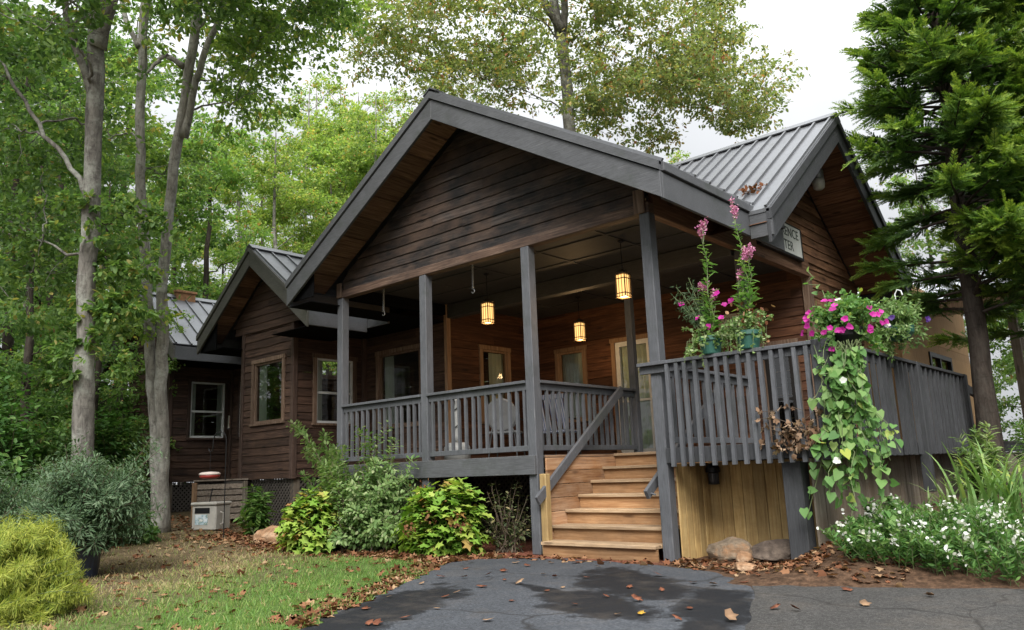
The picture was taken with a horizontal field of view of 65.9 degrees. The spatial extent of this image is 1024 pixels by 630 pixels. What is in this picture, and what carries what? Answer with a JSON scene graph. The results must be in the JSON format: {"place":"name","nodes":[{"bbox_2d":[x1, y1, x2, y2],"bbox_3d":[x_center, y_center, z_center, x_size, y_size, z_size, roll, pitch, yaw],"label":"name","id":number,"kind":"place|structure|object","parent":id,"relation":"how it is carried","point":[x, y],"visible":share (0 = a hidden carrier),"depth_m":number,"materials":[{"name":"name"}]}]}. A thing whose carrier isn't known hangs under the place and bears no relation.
{"place":"outdoors","nodes":[
{"label":"outdoors","id":0,"kind":"place"},
{"bbox_2d":[444,399,470,459],"bbox_3d":[-0.882,1.827,12.599,0.420,0.980,0.420,-12,-15,40],"label":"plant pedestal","id":1,"kind":"object","parent":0,"point":[456,445],"visible":0.28,"depth_m":12.41,"materials":[{"name":"white metal"}]},
{"bbox_2d":[0,0,1022,483],"label":"sky","id":2,"kind":"structure","parent":0,"point":[815,31],"materials":[{"name":"white"}]},
{"bbox_2d":[0,452,1023,629],"bbox_3d":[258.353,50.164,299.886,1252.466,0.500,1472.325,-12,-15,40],"label":"ground","id":3,"kind":"structure","parent":0,"point":[957,579],"depth_m":7.34,"materials":[{"name":"plant"}]},
{"bbox_2d":[0,382,31,485],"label":"understorey shrub","id":4,"kind":"object","parent":3,"relation":"on","point":[2,383],"visible":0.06,"depth_m":15.48,"materials":[{"name":"green plant"}]},
{"bbox_2d":[0,455,40,531],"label":"butterfly bush","id":5,"kind":"object","parent":3,"relation":"on","point":[5,506],"visible":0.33,"depth_m":9.46,"materials":[{"name":"green plant"}]},
{"bbox_2d":[0,0,55,311],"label":"woodland tree","id":6,"kind":"object","parent":3,"relation":"on","point":[28,178],"visible":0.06,"depth_m":25.08,"materials":[{"name":"green plant"}]},
{"bbox_2d":[0,463,63,526],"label":"butterfly bush","id":7,"kind":"object","parent":3,"relation":"on","point":[27,485],"visible":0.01,"depth_m":11.68,"materials":[{"name":"green plant"}]},
{"bbox_2d":[0,371,70,508],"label":"understorey shrub","id":8,"kind":"object","parent":3,"relation":"on","point":[7,448],"visible":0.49,"depth_m":14.07,"materials":[{"name":"green plant"}]},
{"bbox_2d":[0,306,72,460],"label":"understorey shrub","id":9,"kind":"object","parent":3,"relation":"on","point":[6,386],"visible":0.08,"depth_m":17.83,"materials":[{"name":"green plant"}]},
{"bbox_2d":[0,0,75,320],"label":"woodland tree","id":10,"kind":"object","parent":3,"relation":"on","point":[40,108],"visible":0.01,"depth_m":32.11,"materials":[{"name":"green plant"}]},
{"bbox_2d":[0,508,102,629],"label":"golden cypress","id":11,"kind":"object","parent":3,"relation":"on","point":[38,576],"visible":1,"depth_m":6.39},
{"bbox_2d":[0,298,103,417],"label":"understorey shrub","id":12,"kind":"object","parent":3,"relation":"on","point":[34,345],"visible":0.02,"depth_m":21.39,"materials":[{"name":"green plant"}]},
{"bbox_2d":[3,401,110,487],"bbox_3d":[-8.950,2.960,15.155,2.425,2.769,2.220,-2,-11,0],"label":"understorey shrub","id":13,"kind":"object","parent":3,"relation":"on","point":[61,452],"visible":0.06,"depth_m":15.07,"materials":[{"name":"green plant"}]},
{"bbox_2d":[0,1,145,423],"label":"woodland tree","id":14,"kind":"object","parent":3,"relation":"on","point":[116,164],"visible":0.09,"depth_m":18.58,"materials":[{"name":"green plant"}]},
{"bbox_2d":[5,99,148,392],"bbox_3d":[-19.085,-1.321,34.240,7.761,18.594,9.038,-2,-11,-1],"label":"woodland tree","id":15,"kind":"object","parent":3,"relation":"on","point":[67,185],"visible":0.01,"depth_m":33.81,"materials":[{"name":"green plant"}]},
{"bbox_2d":[0,1,159,416],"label":"woodland tree","id":16,"kind":"object","parent":3,"relation":"on","point":[62,188],"visible":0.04,"depth_m":24.27,"materials":[{"name":"green plant"}]},
{"bbox_2d":[19,360,140,461],"bbox_3d":[-10.252,2.807,18.874,3.182,4.508,2.860,-5,-12,15],"label":"understorey shrub","id":17,"kind":"object","parent":3,"relation":"on","point":[109,386],"visible":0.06,"depth_m":18.81,"materials":[{"name":"green plant"}]},
{"bbox_2d":[0,92,160,476],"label":"woodland tree","id":18,"kind":"object","parent":3,"relation":"on","point":[25,367],"visible":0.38,"depth_m":15.41,"materials":[{"name":"green plant"}]},
{"bbox_2d":[0,431,167,578],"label":"butterfly bush","id":19,"kind":"object","parent":3,"relation":"on","point":[95,510],"visible":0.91,"depth_m":9.19,"materials":[{"name":"green plant"}]},
{"bbox_2d":[0,3,184,467],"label":"woodland tree","id":20,"kind":"object","parent":3,"relation":"on","point":[8,339],"visible":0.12,"depth_m":20.34,"materials":[{"name":"green plant"}]},
{"bbox_2d":[0,182,199,489],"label":"woodland tree","id":21,"kind":"object","parent":3,"relation":"on","point":[130,376],"visible":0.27,"depth_m":17.60,"materials":[{"name":"green plant"}]},
{"bbox_2d":[53,398,149,480],"bbox_3d":[-8.430,3.112,16.209,1.858,2.802,1.930,1,-12,-14],"label":"understorey shrub","id":22,"kind":"object","parent":3,"relation":"on","point":[101,448],"visible":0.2,"depth_m":16.22,"materials":[{"name":"green plant"}]},
{"bbox_2d":[0,0,236,415],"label":"woodland tree","id":23,"kind":"object","parent":3,"relation":"on","point":[124,50],"visible":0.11,"depth_m":28.34,"materials":[{"name":"green plant"}]},
{"bbox_2d":[0,148,243,430],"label":"woodland tree","id":24,"kind":"object","parent":3,"relation":"on","point":[185,196],"visible":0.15,"depth_m":23.67,"materials":[{"name":"green plant"}]},
{"bbox_2d":[109,489,155,546],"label":"butterfly bush","id":25,"kind":"object","parent":3,"relation":"on","point":[147,520],"visible":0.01,"depth_m":12.28,"materials":[{"name":"green plant"}]},
{"bbox_2d":[97,357,172,502],"bbox_3d":[-9.374,3.076,19.251,3.025,3.849,2.894,-12,-15,40],"label":"understorey shrub","id":26,"kind":"object","parent":3,"relation":"on","point":[127,404],"visible":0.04,"depth_m":19.05,"materials":[{"name":"green plant"}]},
{"bbox_2d":[123,510,161,543],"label":"leafy seedling","id":27,"kind":"object","parent":3,"relation":"on","point":[153,535],"visible":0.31,"depth_m":12.57,"materials":[{"name":"green plant"}]},
{"bbox_2d":[58,174,244,399],"bbox_3d":[-13.631,0.071,30.227,6.144,13.844,7.156,-12,-15,42],"label":"woodland tree","id":28,"kind":"object","parent":3,"relation":"on","point":[175,269],"visible":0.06,"depth_m":32.37,"materials":[{"name":"green plant"}]},
{"bbox_2d":[0,0,356,475],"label":"hardwood tree","id":29,"kind":"object","parent":3,"relation":"on","point":[89,257],"visible":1,"depth_m":11.21,"materials":[{"name":"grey plant"}]},
{"bbox_2d":[149,139,242,484],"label":"woodland tree","id":30,"kind":"object","parent":3,"relation":"on","point":[220,202],"visible":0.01,"depth_m":44.22,"materials":[{"name":"green plant"}]},
{"bbox_2d":[127,112,279,422],"bbox_3d":[-9.990,-0.293,26.575,7.273,12.911,6.878,-1,-11,-5],"label":"woodland tree","id":31,"kind":"object","parent":3,"relation":"on","point":[227,176],"visible":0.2,"depth_m":26.41,"materials":[{"name":"green plant"}]},
{"bbox_2d":[191,488,231,529],"bbox_3d":[-5.518,3.580,14.591,0.681,0.743,0.450,-7,-12,21],"label":"storage box","id":32,"kind":"object","parent":3,"relation":"on","point":[209,515],"visible":0.92,"depth_m":14.41,"materials":[{"name":"plastic"}]},
{"bbox_2d":[209,431,226,538],"bbox_3d":[-4.992,2.888,13.323,0.368,1.837,0.027,-6,-12,17],"label":"shepherd hook","id":33,"kind":"object","parent":3,"relation":"on","point":[225,475],"visible":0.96,"depth_m":13.32,"materials":[{"name":"black metal"}]},
{"bbox_2d":[199,451,220,478],"bbox_3d":[-5.128,2.547,13.422,0.350,0.455,0.350,-12,-15,40],"label":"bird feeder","id":34,"kind":"object","parent":33,"relation":"hanging from","point":[206,475],"visible":1,"depth_m":13.27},
{"bbox_2d":[190,478,248,523],"bbox_3d":[-6.033,3.817,16.277,1.177,0.840,1.513,1,-12,-16],"label":"slatted bin","id":35,"kind":"object","parent":3,"relation":"on","point":[200,493],"visible":0.47,"depth_m":15.74,"materials":[{"name":"brown wood"}]},
{"bbox_2d":[12,0,429,532],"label":"hardwood tree","id":36,"kind":"object","parent":3,"relation":"on","point":[156,368],"visible":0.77,"depth_m":14.12,"materials":[{"name":"green plant"}]},
{"bbox_2d":[185,218,258,399],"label":"woodland tree","id":37,"kind":"object","parent":3,"relation":"on","point":[200,253],"visible":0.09,"depth_m":58.17,"materials":[{"name":"green plant"}]},
{"bbox_2d":[0,528,445,629],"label":"grass","id":38,"kind":"structure","parent":3,"relation":"on","point":[252,590],"depth_m":7.60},
{"bbox_2d":[185,87,306,494],"bbox_3d":[-12.234,-1.115,34.874,6.676,17.892,6.957,-8,-13,27],"label":"woodland tree","id":39,"kind":"object","parent":3,"relation":"on","point":[227,200],"visible":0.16,"depth_m":35.77,"materials":[{"name":"green plant"}]},
{"bbox_2d":[194,172,300,479],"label":"woodland tree","id":40,"kind":"object","parent":3,"relation":"on","point":[214,260],"visible":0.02,"depth_m":47.85,"materials":[{"name":"green plant"}]},
{"bbox_2d":[233,484,277,534],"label":"broadleaf perennial","id":41,"kind":"object","parent":3,"relation":"on","point":[256,517],"visible":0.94,"depth_m":13.66,"materials":[{"name":"green plant"}]},
{"bbox_2d":[253,526,282,542],"bbox_3d":[-3.834,3.569,12.775,0.743,0.310,0.390,-4,-11,10],"label":"rock","id":42,"kind":"object","parent":3,"relation":"on","point":[266,534],"visible":0.35,"depth_m":12.64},
{"bbox_2d":[212,107,332,479],"bbox_3d":[-9.399,-0.541,30.738,6.138,14.920,5.891,4,-13,-29],"label":"woodland tree","id":43,"kind":"object","parent":3,"relation":"on","point":[263,170],"visible":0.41,"depth_m":31.49,"materials":[{"name":"green plant"}]},
{"bbox_2d":[31,514,533,629],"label":"leaf litter","id":44,"kind":"object","parent":3,"relation":"on","point":[439,561],"visible":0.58,"depth_m":8.93,"materials":[{"name":"brown plant"}]},
{"bbox_2d":[251,76,357,253],"bbox_3d":[-9.940,-1.923,38.017,7.230,20.550,6.938,-11,-14,38],"label":"woodland tree","id":45,"kind":"object","parent":3,"relation":"on","point":[309,129],"visible":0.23,"depth_m":38.95,"materials":[{"name":"green plant"}]},
{"bbox_2d":[270,486,350,553],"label":"oakleaf hydrangea","id":46,"kind":"object","parent":3,"relation":"on","point":[298,536],"visible":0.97,"depth_m":11.19,"materials":[{"name":"green plant"}]},
{"bbox_2d":[261,87,362,477],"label":"woodland tree","id":47,"kind":"object","parent":3,"relation":"on","point":[315,98],"visible":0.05,"depth_m":46.46,"materials":[{"name":"green plant"}]},
{"bbox_2d":[290,184,349,414],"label":"woodland tree","id":48,"kind":"object","parent":3,"relation":"on","point":[324,204],"visible":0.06,"depth_m":31.56,"materials":[{"name":"green plant"}]},
{"bbox_2d":[282,121,382,372],"bbox_3d":[-7.362,-0.193,36.961,10.336,16.598,9.775,5,-13,-32],"label":"woodland tree","id":49,"kind":"object","parent":3,"relation":"on","point":[317,156],"visible":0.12,"depth_m":35.34,"materials":[{"name":"green plant"}]},
{"bbox_2d":[289,71,391,374],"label":"woodland tree","id":50,"kind":"object","parent":3,"relation":"on","point":[335,103],"visible":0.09,"depth_m":42.70,"materials":[{"name":"green plant"}]},
{"bbox_2d":[296,89,394,236],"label":"woodland tree","id":51,"kind":"object","parent":3,"relation":"on","point":[365,102],"visible":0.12,"depth_m":37.92,"materials":[{"name":"green plant"}]},
{"bbox_2d":[286,419,418,552],"bbox_3d":[-2.633,2.513,11.886,3.786,2.160,1.454,-12,-15,40],"label":"pale green shrub","id":52,"kind":"object","parent":3,"relation":"on","point":[371,518],"visible":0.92,"depth_m":11.16,"materials":[{"name":"green plant"}]},
{"bbox_2d":[306,86,413,228],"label":"woodland tree","id":53,"kind":"object","parent":3,"relation":"on","point":[349,147],"visible":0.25,"depth_m":34.25,"materials":[{"name":"green plant"}]},
{"bbox_2d":[325,96,412,226],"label":"woodland tree","id":54,"kind":"object","parent":3,"relation":"on","point":[405,118],"visible":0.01,"depth_m":44.33,"materials":[{"name":"green plant"}]},
{"bbox_2d":[390,477,495,556],"bbox_3d":[-0.947,2.713,10.461,1.548,1.114,1.140,-12,-15,40],"label":"oakleaf hydrangea","id":55,"kind":"object","parent":3,"relation":"on","point":[438,522],"visible":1,"depth_m":10.15,"materials":[{"name":"green plant"}]},
{"bbox_2d":[480,481,531,552],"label":"sparse shrub","id":56,"kind":"object","parent":3,"relation":"on","point":[503,543],"visible":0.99,"depth_m":10.34,"materials":[{"name":"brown plant"}]},
{"bbox_2d":[101,87,1023,562],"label":"log cabin","id":57,"kind":"object","parent":3,"relation":"on","point":[535,219],"visible":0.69,"depth_m":11.97,"materials":[{"name":"brown wood"}]},
{"bbox_2d":[185,378,228,439],"bbox_3d":[-7.313,2.295,18.923,0.170,1.490,1.040,-12,-15,40],"label":"window","id":58,"kind":"structure","parent":57,"relation":"in","point":[222,389],"depth_m":18.99,"materials":[{"name":"white wood"}]},
{"bbox_2d":[235,379,240,438],"bbox_3d":[-6.231,2.201,18.801,1.090,1.435,0.120,-12,-15,40],"label":"window","id":59,"kind":"structure","parent":57,"relation":"in","point":[239,380],"depth_m":19.08,"materials":[{"name":"brown wood"}]},
{"bbox_2d":[249,354,286,426],"bbox_3d":[-4.837,1.545,15.780,1.250,1.400,0.169,-12,-15,40],"label":"window","id":60,"kind":"structure","parent":57,"relation":"in","point":[263,362],"depth_m":16.00,"materials":[{"name":"brown wood"}]},
{"bbox_2d":[311,353,357,425],"bbox_3d":[-3.590,1.547,15.902,0.170,1.470,1.090,-12,-15,40],"label":"window","id":61,"kind":"structure","parent":57,"relation":"in","point":[317,358],"depth_m":15.75,"materials":[{"name":"brown wood"}]},
{"bbox_2d":[375,343,420,429],"bbox_3d":[-2.213,1.470,15.729,1.450,1.650,0.170,-12,-15,40],"label":"window","id":62,"kind":"structure","parent":57,"relation":"in","point":[389,354],"depth_m":16.05,"materials":[{"name":"brown wood"}]},
{"bbox_2d":[480,273,494,324],"bbox_3d":[-0.401,-0.266,12.777,0.210,0.818,0.210,-12,-15,40],"label":"hanging lantern","id":63,"kind":"object","parent":57,"relation":"hanging from","point":[487,307],"visible":1,"depth_m":12.70,"materials":[{"name":"glass"}]},
{"bbox_2d":[478,344,511,423],"bbox_3d":[-0.357,1.432,15.788,0.170,1.610,0.940,-12,-15,40],"label":"window","id":64,"kind":"structure","parent":57,"relation":"in","point":[499,359],"depth_m":15.97,"materials":[{"name":"brown wood"}]},
{"bbox_2d":[488,398,525,456],"bbox_3d":[-0.108,1.907,13.196,0.572,1.001,0.586,-5,-12,16],"label":"patio chair","id":65,"kind":"object","parent":57,"relation":"on","point":[505,415],"visible":0.5,"depth_m":13.02,"materials":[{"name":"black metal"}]},
{"bbox_2d":[542,393,581,454],"bbox_3d":[0.811,1.915,13.570,0.572,1.062,0.604,-9,-13,31],"label":"patio chair","id":66,"kind":"object","parent":57,"relation":"on","point":[562,413],"visible":0.34,"depth_m":13.42,"materials":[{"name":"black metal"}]},
{"bbox_2d":[553,345,589,422],"bbox_3d":[1.254,1.448,16.101,0.840,1.580,0.170,-12,-15,40],"label":"window","id":67,"kind":"structure","parent":57,"relation":"in","point":[571,362],"depth_m":16.19,"materials":[{"name":"brown wood"}]},
{"bbox_2d":[573,297,585,340],"bbox_3d":[1.242,0.068,14.632,0.210,0.818,0.210,-12,-15,40],"label":"hanging lantern","id":68,"kind":"object","parent":57,"relation":"hanging from","point":[579,332],"visible":1,"depth_m":14.55,"materials":[{"name":"glass"}]},
{"bbox_2d":[614,240,631,298],"bbox_3d":[1.545,-0.645,11.079,0.210,0.818,0.210,-12,-15,40],"label":"hanging lantern","id":69,"kind":"object","parent":57,"relation":"hanging from","point":[624,287],"visible":1,"depth_m":11.00,"materials":[{"name":"glass"}]},
{"bbox_2d":[609,333,655,452],"bbox_3d":[2.384,1.568,15.066,1.010,2.360,0.160,-12,-15,40],"label":"door","id":70,"kind":"structure","parent":57,"relation":"in","point":[619,357],"depth_m":15.13,"materials":[{"name":"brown wood"}]},
{"bbox_2d":[671,216,731,367],"bbox_3d":[2.092,-0.250,8.762,0.638,1.692,0.624,-4,-11,7],"label":"flower planter","id":71,"kind":"object","parent":57,"relation":"on","point":[710,341],"visible":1,"depth_m":8.68,"materials":[{"name":"green plastic"}]},
{"bbox_2d":[706,463,719,484],"bbox_3d":[2.362,1.864,9.261,0.170,0.245,0.178,-12,-15,40],"label":"deck lamp","id":72,"kind":"object","parent":57,"relation":"attached to","point":[712,471],"visible":0.92,"depth_m":9.20,"materials":[{"name":"black metal"}]},
{"bbox_2d":[718,309,759,334],"bbox_3d":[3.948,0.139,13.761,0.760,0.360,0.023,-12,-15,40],"label":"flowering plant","id":73,"kind":"object","parent":57,"relation":"attached to","point":[728,316],"visible":0.28,"depth_m":13.88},
{"bbox_2d":[721,196,774,354],"bbox_3d":[2.476,-0.404,8.433,0.566,1.834,0.512,-4,-11,7],"label":"flower planter","id":74,"kind":"object","parent":57,"relation":"on","point":[745,336],"visible":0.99,"depth_m":8.34,"materials":[{"name":"green plastic"}]},
{"bbox_2d":[739,182,766,195],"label":"roof leaves","id":75,"kind":"object","parent":57,"relation":"on","point":[751,188],"visible":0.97,"depth_m":10.86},
{"bbox_2d":[756,222,804,261],"bbox_3d":[4.141,-1.216,12.254,0.105,0.540,1.610,-12,-15,40],"label":"wall sign","id":76,"kind":"object","parent":57,"relation":"attached to","point":[793,242],"visible":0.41,"depth_m":12.51,"materials":[{"name":"white metal"}]},
{"bbox_2d":[760,338,807,441],"bbox_3d":[4.514,1.307,13.149,0.710,1.770,0.110,-12,-15,40],"label":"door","id":77,"kind":"structure","parent":57,"relation":"in","point":[765,362],"depth_m":13.18,"materials":[{"name":"brown wood"}]},
{"bbox_2d":[755,404,823,459],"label":"dried plant","id":78,"kind":"object","parent":57,"relation":"hanging from","point":[791,431],"visible":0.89,"depth_m":7.78,"materials":[{"name":"brown plant"}]},
{"bbox_2d":[812,168,824,190],"bbox_3d":[5.059,-2.328,13.337,0.404,0.511,0.197,-12,-15,40],"label":"security light","id":79,"kind":"object","parent":57,"relation":"attached to","point":[818,182],"visible":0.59,"depth_m":13.18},
{"bbox_2d":[801,287,890,355],"bbox_3d":[3.285,0.103,7.816,0.824,0.755,0.716,-7,-12,23],"label":"flower basket","id":80,"kind":"object","parent":57,"relation":"attached to","point":[843,317],"visible":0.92,"depth_m":7.71,"materials":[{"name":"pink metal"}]},
{"bbox_2d":[799,267,902,526],"bbox_3d":[3.144,0.706,7.574,1.015,2.622,0.638,-12,-15,40],"label":"morning glory vine","id":81,"kind":"object","parent":57,"relation":"attached to","point":[843,389],"visible":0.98,"depth_m":7.45,"materials":[{"name":"green plant"}]},
{"bbox_2d":[872,289,930,362],"bbox_3d":[4.433,0.128,9.102,0.685,0.852,0.774,-6,-12,19],"label":"flower basket","id":82,"kind":"object","parent":57,"relation":"attached to","point":[902,316],"visible":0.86,"depth_m":8.96,"materials":[{"name":"green plastic"}]},
{"bbox_2d":[322,0,809,155],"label":"yellowing tree","id":83,"kind":"object","parent":3,"relation":"on","point":[633,78],"visible":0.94,"depth_m":24.40,"materials":[{"name":"green plant"}]},
{"bbox_2d":[517,554,653,564],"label":"leaf litter","id":84,"kind":"object","parent":3,"relation":"on","point":[642,562],"visible":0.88,"depth_m":8.90,"materials":[{"name":"brown plant"}]},
{"bbox_2d":[664,150,690,163],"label":"woodland tree","id":85,"kind":"object","parent":3,"relation":"on","point":[677,157],"visible":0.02,"depth_m":43.37,"materials":[{"name":"green plant"}]},
{"bbox_2d":[706,536,751,560],"bbox_3d":[2.403,2.602,8.654,0.569,0.345,0.397,-12,-15,40],"label":"rock","id":86,"kind":"object","parent":3,"relation":"on","point":[728,548],"visible":0.67,"depth_m":8.52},
{"bbox_2d":[733,562,756,571],"bbox_3d":[2.263,2.459,7.698,0.259,0.113,0.164,-12,-15,40],"label":"rock","id":87,"kind":"object","parent":3,"relation":"on","point":[742,566],"visible":0.84,"depth_m":7.64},
{"bbox_2d":[736,551,753,562],"bbox_3d":[2.440,2.552,8.290,0.180,0.151,0.118,-4,-11,8],"label":"rock","id":88,"kind":"object","parent":3,"relation":"on","point":[743,556],"visible":0.78,"depth_m":8.25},
{"bbox_2d":[752,539,790,561],"bbox_3d":[2.799,2.506,8.367,0.534,0.259,0.335,-12,-15,40],"label":"rock","id":89,"kind":"object","parent":3,"relation":"on","point":[776,550],"visible":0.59,"depth_m":8.29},
{"bbox_2d":[660,533,919,586],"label":"leaf litter","id":90,"kind":"object","parent":3,"relation":"on","point":[786,565],"visible":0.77,"depth_m":7.34,"materials":[{"name":"brown plant"}]},
{"bbox_2d":[635,263,1023,496],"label":"plywood outbuilding","id":91,"kind":"structure","parent":3,"relation":"on","point":[955,359],"depth_m":15.73,"materials":[{"name":"beige wood"}]},
{"bbox_2d":[928,351,952,370],"bbox_3d":[8.842,1.113,16.281,0.080,0.580,1.700,-12,-15,40],"label":"window","id":92,"kind":"structure","parent":91,"relation":"in","point":[939,358],"depth_m":16.25,"materials":[{"name":"glass"}]},
{"bbox_2d":[670,538,1019,588],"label":"bark mulch","id":93,"kind":"object","parent":3,"relation":"on","point":[867,572],"visible":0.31,"depth_m":6.70,"materials":[{"name":"wood"}]},
{"bbox_2d":[852,494,917,529],"bbox_3d":[3.724,2.028,7.808,0.636,0.501,0.561,-12,-15,40],"label":"ivy patch","id":94,"kind":"object","parent":3,"relation":"on","point":[871,506],"visible":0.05,"depth_m":7.90,"materials":[{"name":"green plant"}]},
{"bbox_2d":[816,493,1023,586],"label":"white angelonia","id":95,"kind":"object","parent":3,"relation":"on","point":[929,538],"visible":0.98,"depth_m":6.81,"materials":[{"name":"green plant"}]},
{"bbox_2d":[828,0,1023,494],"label":"conifer tree","id":96,"kind":"object","parent":3,"relation":"on","point":[976,109],"visible":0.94,"depth_m":11.55,"materials":[{"name":"green plant"}]},
{"bbox_2d":[900,463,976,514],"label":"daylily","id":97,"kind":"object","parent":3,"relation":"on","point":[947,495],"visible":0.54,"depth_m":8.35,"materials":[{"name":"green plant"}]},
{"bbox_2d":[875,168,1014,426],"bbox_3d":[15.966,0.153,30.398,5.649,12.515,4.851,-3,-11,4],"label":"woodland tree","id":98,"kind":"object","parent":3,"relation":"on","point":[906,205],"visible":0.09,"depth_m":31.15,"materials":[{"name":"green plant"}]},
{"bbox_2d":[899,122,1023,458],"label":"tree","id":99,"kind":"object","parent":3,"relation":"on","point":[1005,402],"visible":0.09,"depth_m":26.34,"materials":[{"name":"green plant"}]},
{"bbox_2d":[921,28,1023,384],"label":"woodland tree","id":100,"kind":"object","parent":3,"relation":"on","point":[1010,378],"visible":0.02,"depth_m":22.89,"materials":[{"name":"green plant"}]},
{"bbox_2d":[924,0,1023,351],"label":"conifer tree","id":101,"kind":"object","parent":3,"relation":"on","point":[1007,251],"visible":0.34,"depth_m":11.37,"materials":[{"name":"green plant"}]},
{"bbox_2d":[925,431,1023,522],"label":"daylily","id":102,"kind":"object","parent":3,"relation":"on","point":[1008,491],"visible":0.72,"depth_m":7.91,"materials":[{"name":"green plant"}]},
{"bbox_2d":[947,421,1011,505],"bbox_3d":[5.386,1.735,9.155,0.632,0.996,0.700,6,-14,-35],"label":"tall weed","id":103,"kind":"object","parent":3,"relation":"on","point":[989,454],"visible":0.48,"depth_m":9.09,"materials":[{"name":"green plant"}]},
{"bbox_2d":[1008,419,1023,468],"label":"tall weed","id":104,"kind":"object","parent":3,"relation":"on","point":[1020,427],"visible":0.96,"depth_m":9.41,"materials":[{"name":"green plant"}]},
{"bbox_2d":[299,558,754,629],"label":"driveway","id":105,"kind":"structure","parent":0,"point":[471,605],"depth_m":6.36,"materials":[{"name":"asphalt"}]},
{"bbox_2d":[725,608,738,619],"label":"fallen leaf","id":106,"kind":"object","parent":105,"relation":"on","point":[730,614],"visible":1,"depth_m":5.26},
{"bbox_2d":[745,585,1023,629],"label":"road","id":107,"kind":"structure","parent":0,"point":[839,608],"depth_m":5.45,"materials":[{"name":"asphalt"}]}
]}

